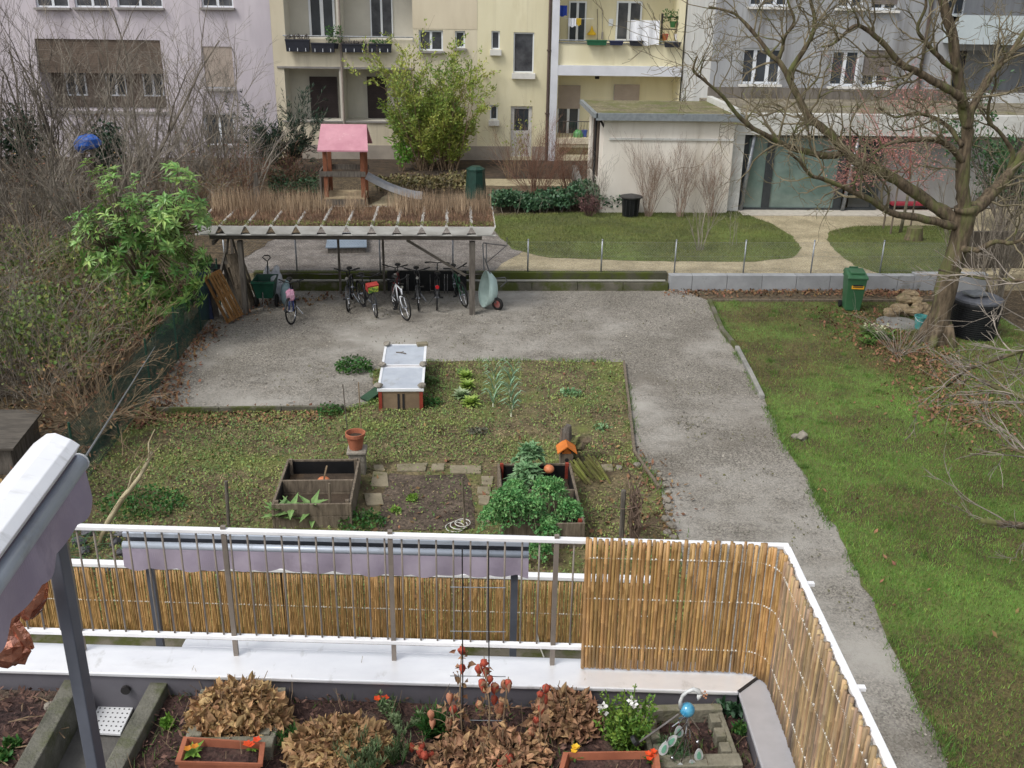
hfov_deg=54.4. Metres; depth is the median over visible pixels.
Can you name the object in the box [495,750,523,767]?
lantern plant
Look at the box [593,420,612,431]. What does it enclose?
weed clump
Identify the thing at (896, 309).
stone
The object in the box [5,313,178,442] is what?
thicket
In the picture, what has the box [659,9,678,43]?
plant shelf
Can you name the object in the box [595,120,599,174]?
window
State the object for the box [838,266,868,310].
wheelie bin
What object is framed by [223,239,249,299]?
trestle
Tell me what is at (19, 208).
bare tree
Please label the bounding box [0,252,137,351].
thicket
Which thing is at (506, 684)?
lantern plant
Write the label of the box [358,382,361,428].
cane
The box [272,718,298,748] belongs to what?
grass tuft
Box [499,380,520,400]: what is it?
leek
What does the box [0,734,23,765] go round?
weed
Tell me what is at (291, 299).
bicycle
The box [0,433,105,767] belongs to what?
awning
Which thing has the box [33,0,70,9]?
window
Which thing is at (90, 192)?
thicket
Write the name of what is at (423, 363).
stone
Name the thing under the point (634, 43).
planter trough
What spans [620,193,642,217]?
garden bin
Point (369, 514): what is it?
weed clump
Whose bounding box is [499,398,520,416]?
leek
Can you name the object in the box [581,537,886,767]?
bamboo screen
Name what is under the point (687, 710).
bird ornament
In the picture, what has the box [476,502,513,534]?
kale
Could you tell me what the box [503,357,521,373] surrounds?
leek
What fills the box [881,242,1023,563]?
bare tree
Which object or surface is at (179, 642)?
coping
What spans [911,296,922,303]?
stone
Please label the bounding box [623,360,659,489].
path edging
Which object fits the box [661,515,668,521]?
border stone
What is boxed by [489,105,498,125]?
window
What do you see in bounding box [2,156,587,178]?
back strip
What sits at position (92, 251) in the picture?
thicket
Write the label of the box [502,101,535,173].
bare shrub
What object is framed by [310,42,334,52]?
flower box
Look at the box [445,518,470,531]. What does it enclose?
hose
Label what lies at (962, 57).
balcony door
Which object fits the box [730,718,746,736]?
seedling
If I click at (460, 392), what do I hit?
lettuce
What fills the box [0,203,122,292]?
undergrowth
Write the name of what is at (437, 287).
bicycle
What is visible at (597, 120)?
window
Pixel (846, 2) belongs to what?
window
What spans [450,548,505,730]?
trellis
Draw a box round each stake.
[224,480,230,526]
[328,483,330,502]
[461,477,465,528]
[619,489,625,545]
[882,186,890,227]
[889,187,898,233]
[910,177,919,225]
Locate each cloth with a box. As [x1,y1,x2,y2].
[560,5,566,16]
[568,18,575,26]
[576,18,580,25]
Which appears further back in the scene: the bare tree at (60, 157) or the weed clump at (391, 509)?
the bare tree at (60, 157)
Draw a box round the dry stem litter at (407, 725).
[115,656,757,767]
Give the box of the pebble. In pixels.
[44,701,51,710]
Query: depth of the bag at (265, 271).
26.58 m
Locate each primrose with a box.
[177,740,203,758]
[243,736,260,751]
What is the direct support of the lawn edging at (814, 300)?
on the lawn at (990, 678)
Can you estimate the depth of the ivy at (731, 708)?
6.39 m
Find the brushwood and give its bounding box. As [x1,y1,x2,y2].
[847,298,953,362]
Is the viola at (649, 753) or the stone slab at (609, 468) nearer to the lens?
the viola at (649, 753)
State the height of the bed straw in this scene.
0.119 m
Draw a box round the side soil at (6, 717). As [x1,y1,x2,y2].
[0,689,56,767]
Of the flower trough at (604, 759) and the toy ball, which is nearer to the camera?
the flower trough at (604, 759)
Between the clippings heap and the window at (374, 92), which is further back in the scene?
the window at (374, 92)
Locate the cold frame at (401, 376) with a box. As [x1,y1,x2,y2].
[377,344,426,410]
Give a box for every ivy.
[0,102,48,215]
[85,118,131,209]
[716,695,742,718]
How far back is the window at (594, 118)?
37.28 m
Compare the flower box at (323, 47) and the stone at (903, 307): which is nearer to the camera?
the stone at (903, 307)
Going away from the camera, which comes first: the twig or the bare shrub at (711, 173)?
the twig
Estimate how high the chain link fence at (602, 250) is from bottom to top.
1.095 m
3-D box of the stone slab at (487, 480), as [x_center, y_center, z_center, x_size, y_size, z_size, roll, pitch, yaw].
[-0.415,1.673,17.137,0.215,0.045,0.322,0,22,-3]
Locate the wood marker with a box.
[253,173,258,202]
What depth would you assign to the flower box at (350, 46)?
43.03 m
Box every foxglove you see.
[261,496,295,517]
[274,493,300,518]
[297,489,327,527]
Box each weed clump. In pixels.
[314,401,345,415]
[338,505,387,530]
[388,503,400,513]
[404,492,418,502]
[423,392,442,408]
[424,372,439,383]
[455,366,468,374]
[465,427,487,435]
[558,386,581,396]
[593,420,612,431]
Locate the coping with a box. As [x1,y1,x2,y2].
[31,634,644,659]
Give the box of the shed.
[0,409,42,474]
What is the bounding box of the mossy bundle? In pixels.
[569,454,610,484]
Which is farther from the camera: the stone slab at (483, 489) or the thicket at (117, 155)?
the thicket at (117, 155)
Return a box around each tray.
[96,707,132,735]
[360,387,377,401]
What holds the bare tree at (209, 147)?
on the neighbour ground at (51, 427)
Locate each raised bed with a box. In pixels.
[271,458,360,528]
[497,462,584,548]
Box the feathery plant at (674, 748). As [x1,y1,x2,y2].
[657,730,691,762]
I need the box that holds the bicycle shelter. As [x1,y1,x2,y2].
[194,183,495,314]
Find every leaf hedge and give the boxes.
[267,167,319,197]
[374,169,466,193]
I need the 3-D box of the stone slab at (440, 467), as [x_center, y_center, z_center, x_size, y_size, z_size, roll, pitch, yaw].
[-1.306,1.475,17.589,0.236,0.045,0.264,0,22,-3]
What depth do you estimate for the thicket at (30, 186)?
28.70 m
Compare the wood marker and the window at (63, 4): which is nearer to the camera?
the wood marker
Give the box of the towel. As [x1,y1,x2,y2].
[629,20,659,45]
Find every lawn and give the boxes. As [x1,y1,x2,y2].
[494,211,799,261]
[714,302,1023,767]
[826,225,950,272]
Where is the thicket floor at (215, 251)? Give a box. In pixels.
[0,175,388,269]
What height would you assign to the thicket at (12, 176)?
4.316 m
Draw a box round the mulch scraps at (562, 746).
[129,690,747,767]
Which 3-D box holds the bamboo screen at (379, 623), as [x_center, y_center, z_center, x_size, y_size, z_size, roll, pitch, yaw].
[-3.317,2.610,11.715,9.970,0.966,0.039,1,22,1]
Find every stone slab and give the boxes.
[364,493,383,505]
[370,471,388,486]
[374,465,384,471]
[397,463,427,471]
[431,463,444,470]
[450,465,480,473]
[477,486,490,494]
[478,495,490,504]
[481,476,493,485]
[598,464,612,471]
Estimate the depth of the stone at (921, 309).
25.99 m
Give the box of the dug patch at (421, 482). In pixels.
[377,473,474,530]
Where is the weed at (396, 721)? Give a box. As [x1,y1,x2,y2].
[375,689,424,731]
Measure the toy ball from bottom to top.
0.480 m
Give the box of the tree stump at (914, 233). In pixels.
[904,225,922,241]
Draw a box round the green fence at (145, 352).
[61,258,220,477]
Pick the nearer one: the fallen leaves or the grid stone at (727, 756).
the grid stone at (727, 756)
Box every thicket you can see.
[0,96,105,217]
[0,136,82,254]
[0,167,66,291]
[0,184,165,332]
[0,187,98,281]
[0,190,135,340]
[0,252,95,408]
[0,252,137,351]
[0,289,145,416]
[1,125,159,244]
[1,152,173,246]
[2,76,58,201]
[4,83,173,198]
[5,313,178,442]
[10,261,178,395]
[24,92,175,209]
[41,201,193,300]
[107,127,239,208]
[125,139,251,237]
[126,81,240,191]
[151,130,267,211]
[175,121,287,202]
[198,116,289,193]
[245,137,333,195]
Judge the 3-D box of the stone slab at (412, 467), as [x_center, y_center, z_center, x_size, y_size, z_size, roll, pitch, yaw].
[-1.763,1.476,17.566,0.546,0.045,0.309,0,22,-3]
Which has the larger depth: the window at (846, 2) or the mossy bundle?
the window at (846, 2)
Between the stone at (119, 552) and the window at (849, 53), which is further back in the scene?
the window at (849, 53)
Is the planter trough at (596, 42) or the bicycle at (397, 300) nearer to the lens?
the bicycle at (397, 300)
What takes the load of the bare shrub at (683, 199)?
on the lawn at (526, 227)
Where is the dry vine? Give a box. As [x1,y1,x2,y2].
[606,450,676,546]
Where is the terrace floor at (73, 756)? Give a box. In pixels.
[57,712,133,767]
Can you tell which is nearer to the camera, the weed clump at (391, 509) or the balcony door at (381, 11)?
the weed clump at (391, 509)
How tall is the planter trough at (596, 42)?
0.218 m
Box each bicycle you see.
[278,277,303,324]
[334,266,359,311]
[355,271,381,316]
[382,262,407,306]
[385,274,410,320]
[404,265,429,310]
[425,261,449,309]
[443,262,467,306]
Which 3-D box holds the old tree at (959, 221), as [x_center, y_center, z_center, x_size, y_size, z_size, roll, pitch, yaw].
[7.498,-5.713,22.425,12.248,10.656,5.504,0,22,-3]
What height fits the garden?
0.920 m
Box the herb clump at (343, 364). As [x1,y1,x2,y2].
[334,354,373,374]
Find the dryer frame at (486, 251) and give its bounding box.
[482,242,505,268]
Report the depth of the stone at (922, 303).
26.26 m
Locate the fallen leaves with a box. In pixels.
[68,288,1023,641]
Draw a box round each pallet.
[204,269,242,322]
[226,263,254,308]
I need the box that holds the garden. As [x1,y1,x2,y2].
[0,178,1023,290]
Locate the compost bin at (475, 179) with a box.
[465,165,485,198]
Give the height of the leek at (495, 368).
0.502 m
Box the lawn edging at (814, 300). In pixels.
[712,299,932,301]
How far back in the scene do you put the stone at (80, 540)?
15.00 m
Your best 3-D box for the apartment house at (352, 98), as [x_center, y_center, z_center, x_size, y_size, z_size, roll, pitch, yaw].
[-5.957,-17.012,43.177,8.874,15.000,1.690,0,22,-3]
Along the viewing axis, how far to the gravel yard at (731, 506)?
21.15 m
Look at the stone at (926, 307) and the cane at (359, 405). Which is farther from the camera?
the stone at (926, 307)
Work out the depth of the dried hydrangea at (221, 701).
6.14 m
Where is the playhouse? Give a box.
[317,124,421,204]
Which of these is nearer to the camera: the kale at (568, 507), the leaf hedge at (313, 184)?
the kale at (568, 507)
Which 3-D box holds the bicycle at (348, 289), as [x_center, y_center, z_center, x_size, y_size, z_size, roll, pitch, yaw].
[-4.278,-2.594,26.150,0.674,1.085,1.751,-1,22,-3]
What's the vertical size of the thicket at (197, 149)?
4.470 m
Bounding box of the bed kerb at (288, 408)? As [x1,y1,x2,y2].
[156,405,343,413]
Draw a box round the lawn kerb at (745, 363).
[708,299,764,398]
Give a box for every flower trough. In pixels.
[175,736,264,767]
[559,751,659,767]
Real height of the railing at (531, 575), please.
1.175 m
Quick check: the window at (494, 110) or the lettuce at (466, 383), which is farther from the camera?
the window at (494, 110)
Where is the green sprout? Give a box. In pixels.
[383,128,413,170]
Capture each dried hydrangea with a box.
[181,670,299,742]
[280,708,396,767]
[425,724,555,767]
[520,680,606,746]
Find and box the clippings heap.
[50,521,121,584]
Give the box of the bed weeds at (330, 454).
[68,358,701,659]
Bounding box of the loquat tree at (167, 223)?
[65,157,213,339]
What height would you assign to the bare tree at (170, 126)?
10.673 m
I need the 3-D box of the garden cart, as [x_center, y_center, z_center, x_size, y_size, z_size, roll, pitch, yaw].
[-6.410,-2.631,25.883,0.600,1.289,0.814,0,22,-3]
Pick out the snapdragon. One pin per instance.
(622, 733)
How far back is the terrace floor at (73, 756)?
6.26 m
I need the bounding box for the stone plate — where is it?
[876,316,914,329]
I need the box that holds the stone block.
[346,444,367,474]
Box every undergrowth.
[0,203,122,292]
[0,246,79,331]
[0,267,155,378]
[20,232,162,314]
[68,216,193,287]
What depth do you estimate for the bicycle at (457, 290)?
26.43 m
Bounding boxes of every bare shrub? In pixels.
[470,109,589,192]
[476,108,538,179]
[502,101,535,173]
[538,118,593,188]
[575,145,627,212]
[611,126,682,216]
[656,134,722,216]
[691,128,738,216]
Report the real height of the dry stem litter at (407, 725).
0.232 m
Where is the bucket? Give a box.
[914,314,926,329]
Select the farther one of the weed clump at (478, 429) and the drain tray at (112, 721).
the weed clump at (478, 429)
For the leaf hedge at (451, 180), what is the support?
on the back border at (498, 211)
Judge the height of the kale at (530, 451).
0.782 m
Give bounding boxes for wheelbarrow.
[478,258,507,309]
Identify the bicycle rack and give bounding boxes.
[387,270,465,292]
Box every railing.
[25,523,896,767]
[71,559,650,634]
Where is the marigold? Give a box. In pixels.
[374,694,388,706]
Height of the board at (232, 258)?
1.496 m
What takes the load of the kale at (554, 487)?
on the raised bed at (564, 471)
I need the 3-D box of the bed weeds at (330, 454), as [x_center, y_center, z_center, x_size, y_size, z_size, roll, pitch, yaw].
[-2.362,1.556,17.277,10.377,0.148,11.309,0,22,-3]
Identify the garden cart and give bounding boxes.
[251,255,278,309]
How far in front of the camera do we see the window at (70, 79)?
44.42 m
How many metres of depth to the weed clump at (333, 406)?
19.64 m
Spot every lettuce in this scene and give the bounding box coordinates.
[452,386,470,399]
[459,369,473,379]
[459,378,474,388]
[459,394,480,407]
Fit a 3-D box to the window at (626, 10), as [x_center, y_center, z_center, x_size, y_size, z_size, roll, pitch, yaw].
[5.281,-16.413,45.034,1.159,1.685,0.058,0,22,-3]
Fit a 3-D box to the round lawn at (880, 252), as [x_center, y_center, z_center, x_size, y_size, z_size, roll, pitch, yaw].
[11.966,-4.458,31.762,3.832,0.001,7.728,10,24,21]
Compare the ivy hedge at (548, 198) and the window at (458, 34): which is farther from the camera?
the window at (458, 34)
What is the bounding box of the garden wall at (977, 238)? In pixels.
[963,231,1023,267]
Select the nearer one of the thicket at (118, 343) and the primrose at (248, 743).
the primrose at (248, 743)
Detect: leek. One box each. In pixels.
[481,384,505,406]
[482,358,504,378]
[482,373,502,397]
[485,367,506,387]
[498,374,521,391]
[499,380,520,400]
[499,387,524,405]
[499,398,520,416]
[501,366,523,384]
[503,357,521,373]
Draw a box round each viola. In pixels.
[566,743,582,761]
[642,748,662,764]
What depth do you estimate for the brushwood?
23.33 m
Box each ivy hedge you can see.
[485,185,570,212]
[567,176,621,211]
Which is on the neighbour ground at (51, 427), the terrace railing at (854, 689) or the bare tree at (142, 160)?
the bare tree at (142, 160)
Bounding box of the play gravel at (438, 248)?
[178,213,522,274]
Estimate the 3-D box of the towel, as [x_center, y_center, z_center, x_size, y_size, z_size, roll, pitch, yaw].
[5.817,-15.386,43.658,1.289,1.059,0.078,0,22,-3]
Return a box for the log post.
[559,424,571,442]
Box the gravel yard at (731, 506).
[147,290,1023,767]
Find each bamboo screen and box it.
[20,567,649,650]
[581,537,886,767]
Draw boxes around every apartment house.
[0,0,277,157]
[269,0,476,157]
[302,0,686,160]
[679,0,1023,216]
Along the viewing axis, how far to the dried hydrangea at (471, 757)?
5.97 m
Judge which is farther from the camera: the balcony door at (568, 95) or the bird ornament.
the balcony door at (568, 95)
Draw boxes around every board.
[207,271,219,315]
[223,262,240,308]
[226,253,250,309]
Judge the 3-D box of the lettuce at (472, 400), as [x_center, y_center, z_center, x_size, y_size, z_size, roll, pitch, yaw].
[-0.835,0.314,20.179,0.476,0.242,0.480,0,22,-3]
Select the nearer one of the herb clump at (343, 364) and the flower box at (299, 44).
the herb clump at (343, 364)
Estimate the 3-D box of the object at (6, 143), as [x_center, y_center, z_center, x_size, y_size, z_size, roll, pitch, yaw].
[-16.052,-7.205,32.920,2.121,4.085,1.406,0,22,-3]
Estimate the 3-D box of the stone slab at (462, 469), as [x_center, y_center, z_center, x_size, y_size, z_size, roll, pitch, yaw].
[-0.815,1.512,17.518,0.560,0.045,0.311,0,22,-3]
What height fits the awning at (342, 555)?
2.419 m
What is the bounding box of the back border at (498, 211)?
[397,185,596,215]
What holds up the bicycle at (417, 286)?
on the gravel yard at (731, 506)
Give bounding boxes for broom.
[597,9,597,39]
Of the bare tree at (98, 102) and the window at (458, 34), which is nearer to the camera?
the bare tree at (98, 102)
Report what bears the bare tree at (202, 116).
on the neighbour ground at (51, 427)
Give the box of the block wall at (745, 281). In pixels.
[668,272,987,290]
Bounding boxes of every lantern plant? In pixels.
[409,739,436,767]
[427,691,460,742]
[449,644,476,733]
[474,656,503,743]
[495,677,519,746]
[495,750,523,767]
[524,683,550,747]
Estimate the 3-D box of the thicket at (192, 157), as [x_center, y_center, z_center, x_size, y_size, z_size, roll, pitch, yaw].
[-11.597,-7.209,34.225,5.250,3.270,4.319,0,22,-3]
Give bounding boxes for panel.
[195,271,213,318]
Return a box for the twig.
[8,719,31,722]
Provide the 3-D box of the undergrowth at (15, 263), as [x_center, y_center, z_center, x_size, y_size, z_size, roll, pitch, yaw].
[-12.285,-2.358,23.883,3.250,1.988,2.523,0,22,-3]
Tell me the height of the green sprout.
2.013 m
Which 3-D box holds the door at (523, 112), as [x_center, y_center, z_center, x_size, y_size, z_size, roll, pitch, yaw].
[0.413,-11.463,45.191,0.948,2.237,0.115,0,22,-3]
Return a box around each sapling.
[89,425,161,547]
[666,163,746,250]
[722,194,740,243]
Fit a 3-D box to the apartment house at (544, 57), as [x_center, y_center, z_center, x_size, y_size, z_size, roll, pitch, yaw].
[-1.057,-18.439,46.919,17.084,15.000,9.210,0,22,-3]
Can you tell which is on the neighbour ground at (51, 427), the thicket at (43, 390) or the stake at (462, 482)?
the thicket at (43, 390)
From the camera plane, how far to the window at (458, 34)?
43.53 m
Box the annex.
[580,96,744,212]
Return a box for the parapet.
[0,639,794,767]
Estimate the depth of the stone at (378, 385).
19.73 m
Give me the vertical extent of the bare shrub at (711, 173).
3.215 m
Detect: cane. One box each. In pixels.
[342,384,347,429]
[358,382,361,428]
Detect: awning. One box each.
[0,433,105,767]
[122,531,528,656]
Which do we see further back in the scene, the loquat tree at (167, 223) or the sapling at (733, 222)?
the sapling at (733, 222)
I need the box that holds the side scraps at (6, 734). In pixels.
[0,685,58,767]
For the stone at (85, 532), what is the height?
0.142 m
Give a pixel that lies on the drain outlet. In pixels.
(125, 689)
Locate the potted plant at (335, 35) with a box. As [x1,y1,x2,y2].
[325,25,343,48]
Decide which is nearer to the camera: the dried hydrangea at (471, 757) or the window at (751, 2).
the dried hydrangea at (471, 757)
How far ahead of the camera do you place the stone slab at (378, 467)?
17.47 m
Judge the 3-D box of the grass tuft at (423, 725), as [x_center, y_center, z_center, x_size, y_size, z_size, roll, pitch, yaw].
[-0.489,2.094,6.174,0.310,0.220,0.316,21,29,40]
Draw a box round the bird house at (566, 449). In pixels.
[556,440,576,462]
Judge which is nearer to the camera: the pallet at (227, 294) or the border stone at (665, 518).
the border stone at (665, 518)
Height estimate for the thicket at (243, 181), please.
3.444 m
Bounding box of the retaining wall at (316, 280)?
[253,270,667,290]
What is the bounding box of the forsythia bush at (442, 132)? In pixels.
[341,19,500,170]
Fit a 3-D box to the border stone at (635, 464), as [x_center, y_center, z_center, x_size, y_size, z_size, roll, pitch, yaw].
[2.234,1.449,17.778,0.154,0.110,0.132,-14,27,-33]
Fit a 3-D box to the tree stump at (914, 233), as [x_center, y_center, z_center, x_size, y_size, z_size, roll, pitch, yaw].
[13.053,-4.868,32.320,0.582,0.488,0.600,0,22,-3]
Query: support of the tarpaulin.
on the bare tree at (142, 160)
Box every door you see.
[308,0,335,35]
[370,0,392,36]
[510,106,531,155]
[557,85,580,132]
[568,1,586,39]
[949,0,964,14]
[952,51,966,86]
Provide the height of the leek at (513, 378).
0.458 m
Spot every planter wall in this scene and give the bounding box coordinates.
[15,680,77,767]
[105,682,168,767]
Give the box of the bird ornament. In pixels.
[630,687,707,764]
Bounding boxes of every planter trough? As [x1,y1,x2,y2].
[586,40,607,44]
[609,40,623,44]
[629,40,642,45]
[664,42,681,47]
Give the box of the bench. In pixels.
[889,201,926,209]
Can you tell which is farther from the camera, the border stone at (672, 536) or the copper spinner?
the border stone at (672, 536)
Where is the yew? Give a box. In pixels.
[217,84,330,169]
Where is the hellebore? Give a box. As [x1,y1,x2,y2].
[858,323,896,345]
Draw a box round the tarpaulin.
[74,134,101,152]
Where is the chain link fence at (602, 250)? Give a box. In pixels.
[222,239,944,272]
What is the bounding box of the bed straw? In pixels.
[79,359,682,641]
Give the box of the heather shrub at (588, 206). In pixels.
[573,187,610,216]
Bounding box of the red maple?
[809,53,956,232]
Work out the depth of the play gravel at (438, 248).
29.52 m
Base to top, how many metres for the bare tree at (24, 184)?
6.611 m
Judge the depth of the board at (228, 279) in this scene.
25.72 m
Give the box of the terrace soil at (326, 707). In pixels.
[132,695,753,767]
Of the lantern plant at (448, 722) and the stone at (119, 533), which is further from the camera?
the stone at (119, 533)
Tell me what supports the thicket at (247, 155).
on the neighbour ground at (51, 427)
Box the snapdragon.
[593,684,657,750]
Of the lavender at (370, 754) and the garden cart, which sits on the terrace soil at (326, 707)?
the lavender at (370, 754)
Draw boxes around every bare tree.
[0,0,155,203]
[0,0,189,192]
[0,0,225,210]
[0,1,28,222]
[0,2,157,214]
[0,32,123,276]
[0,41,125,243]
[0,49,169,252]
[56,0,251,187]
[58,45,194,227]
[67,30,248,197]
[109,51,289,200]
[110,0,303,192]
[127,68,309,202]
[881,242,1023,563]
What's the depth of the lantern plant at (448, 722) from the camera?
6.06 m
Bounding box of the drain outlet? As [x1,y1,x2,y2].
[121,685,130,694]
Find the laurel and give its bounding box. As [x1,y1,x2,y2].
[923,70,1023,230]
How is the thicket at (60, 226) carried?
on the neighbour ground at (51, 427)
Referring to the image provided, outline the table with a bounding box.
[326,240,366,252]
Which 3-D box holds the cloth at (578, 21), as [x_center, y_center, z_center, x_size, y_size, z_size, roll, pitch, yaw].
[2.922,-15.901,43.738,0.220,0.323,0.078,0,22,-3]
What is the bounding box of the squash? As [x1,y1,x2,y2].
[544,464,553,473]
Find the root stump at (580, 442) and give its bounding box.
[571,434,591,463]
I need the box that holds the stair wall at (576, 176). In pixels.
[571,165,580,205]
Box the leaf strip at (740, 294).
[684,290,933,299]
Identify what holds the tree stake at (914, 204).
on the round lawn at (880, 252)
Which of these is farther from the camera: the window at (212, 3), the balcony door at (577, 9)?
the balcony door at (577, 9)
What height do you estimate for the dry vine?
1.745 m
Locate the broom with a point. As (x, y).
(597, 24)
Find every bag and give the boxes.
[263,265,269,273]
[270,265,282,301]
[280,280,289,305]
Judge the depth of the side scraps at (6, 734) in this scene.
6.33 m
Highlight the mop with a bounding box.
[601,10,603,39]
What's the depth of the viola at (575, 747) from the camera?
5.86 m
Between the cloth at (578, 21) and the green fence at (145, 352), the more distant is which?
the cloth at (578, 21)
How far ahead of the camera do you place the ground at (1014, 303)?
26.56 m
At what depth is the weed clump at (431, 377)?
21.23 m
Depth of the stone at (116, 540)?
15.00 m
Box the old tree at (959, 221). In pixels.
[593,0,1023,347]
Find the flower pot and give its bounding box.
[345,428,365,450]
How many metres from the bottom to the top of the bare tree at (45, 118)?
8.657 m
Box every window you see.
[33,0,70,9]
[65,53,87,95]
[72,0,111,9]
[102,51,127,95]
[114,0,164,9]
[142,54,164,96]
[200,0,234,9]
[203,46,234,90]
[204,113,237,147]
[309,76,338,117]
[367,76,387,117]
[418,30,443,52]
[454,31,465,50]
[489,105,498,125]
[490,31,500,55]
[512,32,534,78]
[591,118,594,169]
[592,120,597,171]
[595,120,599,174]
[613,84,639,100]
[615,1,642,39]
[738,48,781,86]
[747,0,788,9]
[827,50,859,88]
[835,0,864,10]
[859,50,893,89]
[870,0,899,12]
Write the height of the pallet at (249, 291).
1.188 m
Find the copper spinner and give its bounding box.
[0,582,48,668]
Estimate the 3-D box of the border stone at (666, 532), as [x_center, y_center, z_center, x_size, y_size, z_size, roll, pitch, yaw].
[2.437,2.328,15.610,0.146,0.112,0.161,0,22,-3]
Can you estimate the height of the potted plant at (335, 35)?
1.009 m
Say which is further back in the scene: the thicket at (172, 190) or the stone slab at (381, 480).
the thicket at (172, 190)
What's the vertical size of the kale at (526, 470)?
0.578 m
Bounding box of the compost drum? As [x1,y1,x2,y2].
[950,290,1003,341]
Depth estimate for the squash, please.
16.32 m
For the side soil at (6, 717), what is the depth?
6.33 m
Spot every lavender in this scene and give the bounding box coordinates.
[332,723,387,767]
[383,721,410,765]
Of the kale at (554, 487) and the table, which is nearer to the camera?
the kale at (554, 487)
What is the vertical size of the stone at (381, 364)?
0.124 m
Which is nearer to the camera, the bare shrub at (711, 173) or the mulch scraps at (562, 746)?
the mulch scraps at (562, 746)
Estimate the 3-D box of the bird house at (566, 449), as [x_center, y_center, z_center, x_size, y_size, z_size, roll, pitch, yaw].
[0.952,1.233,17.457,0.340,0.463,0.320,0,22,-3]
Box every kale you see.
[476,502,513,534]
[483,482,525,525]
[502,478,528,517]
[504,459,544,489]
[510,440,546,486]
[510,493,549,533]
[529,475,569,519]
[529,535,553,562]
[535,514,561,543]
[552,497,584,522]
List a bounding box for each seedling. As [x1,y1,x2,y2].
[158,711,175,729]
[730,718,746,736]
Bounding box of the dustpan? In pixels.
[587,26,595,34]
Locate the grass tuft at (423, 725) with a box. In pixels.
[411,698,458,741]
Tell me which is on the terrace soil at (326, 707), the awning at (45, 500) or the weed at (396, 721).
the weed at (396, 721)
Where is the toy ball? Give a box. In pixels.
[573,129,582,137]
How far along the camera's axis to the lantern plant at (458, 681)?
6.12 m
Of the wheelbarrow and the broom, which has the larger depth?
the broom
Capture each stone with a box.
[71,536,86,546]
[81,530,92,536]
[81,545,89,554]
[109,537,120,547]
[114,531,122,536]
[116,548,122,556]
[186,687,286,759]
[374,382,382,387]
[378,361,385,366]
[384,341,390,345]
[417,382,425,387]
[419,361,426,366]
[633,462,640,467]
[637,703,742,767]
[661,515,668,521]
[663,497,670,502]
[663,528,671,535]
[664,504,672,511]
[666,521,676,528]
[669,534,676,539]
[791,430,807,440]
[884,309,900,316]
[890,303,909,311]
[892,307,902,313]
[895,293,911,303]
[902,289,918,296]
[904,308,920,315]
[910,305,925,313]
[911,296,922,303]
[912,302,929,306]
[920,304,930,311]
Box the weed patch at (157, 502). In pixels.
[93,483,187,523]
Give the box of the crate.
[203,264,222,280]
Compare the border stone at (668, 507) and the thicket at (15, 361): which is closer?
the border stone at (668, 507)
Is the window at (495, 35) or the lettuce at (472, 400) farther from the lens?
the window at (495, 35)
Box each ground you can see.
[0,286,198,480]
[88,290,1023,468]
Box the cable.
[85,347,154,456]
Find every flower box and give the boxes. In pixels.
[285,34,309,51]
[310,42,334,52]
[341,40,366,52]
[368,38,391,52]
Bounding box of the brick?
[416,341,427,346]
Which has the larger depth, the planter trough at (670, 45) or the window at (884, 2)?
the planter trough at (670, 45)

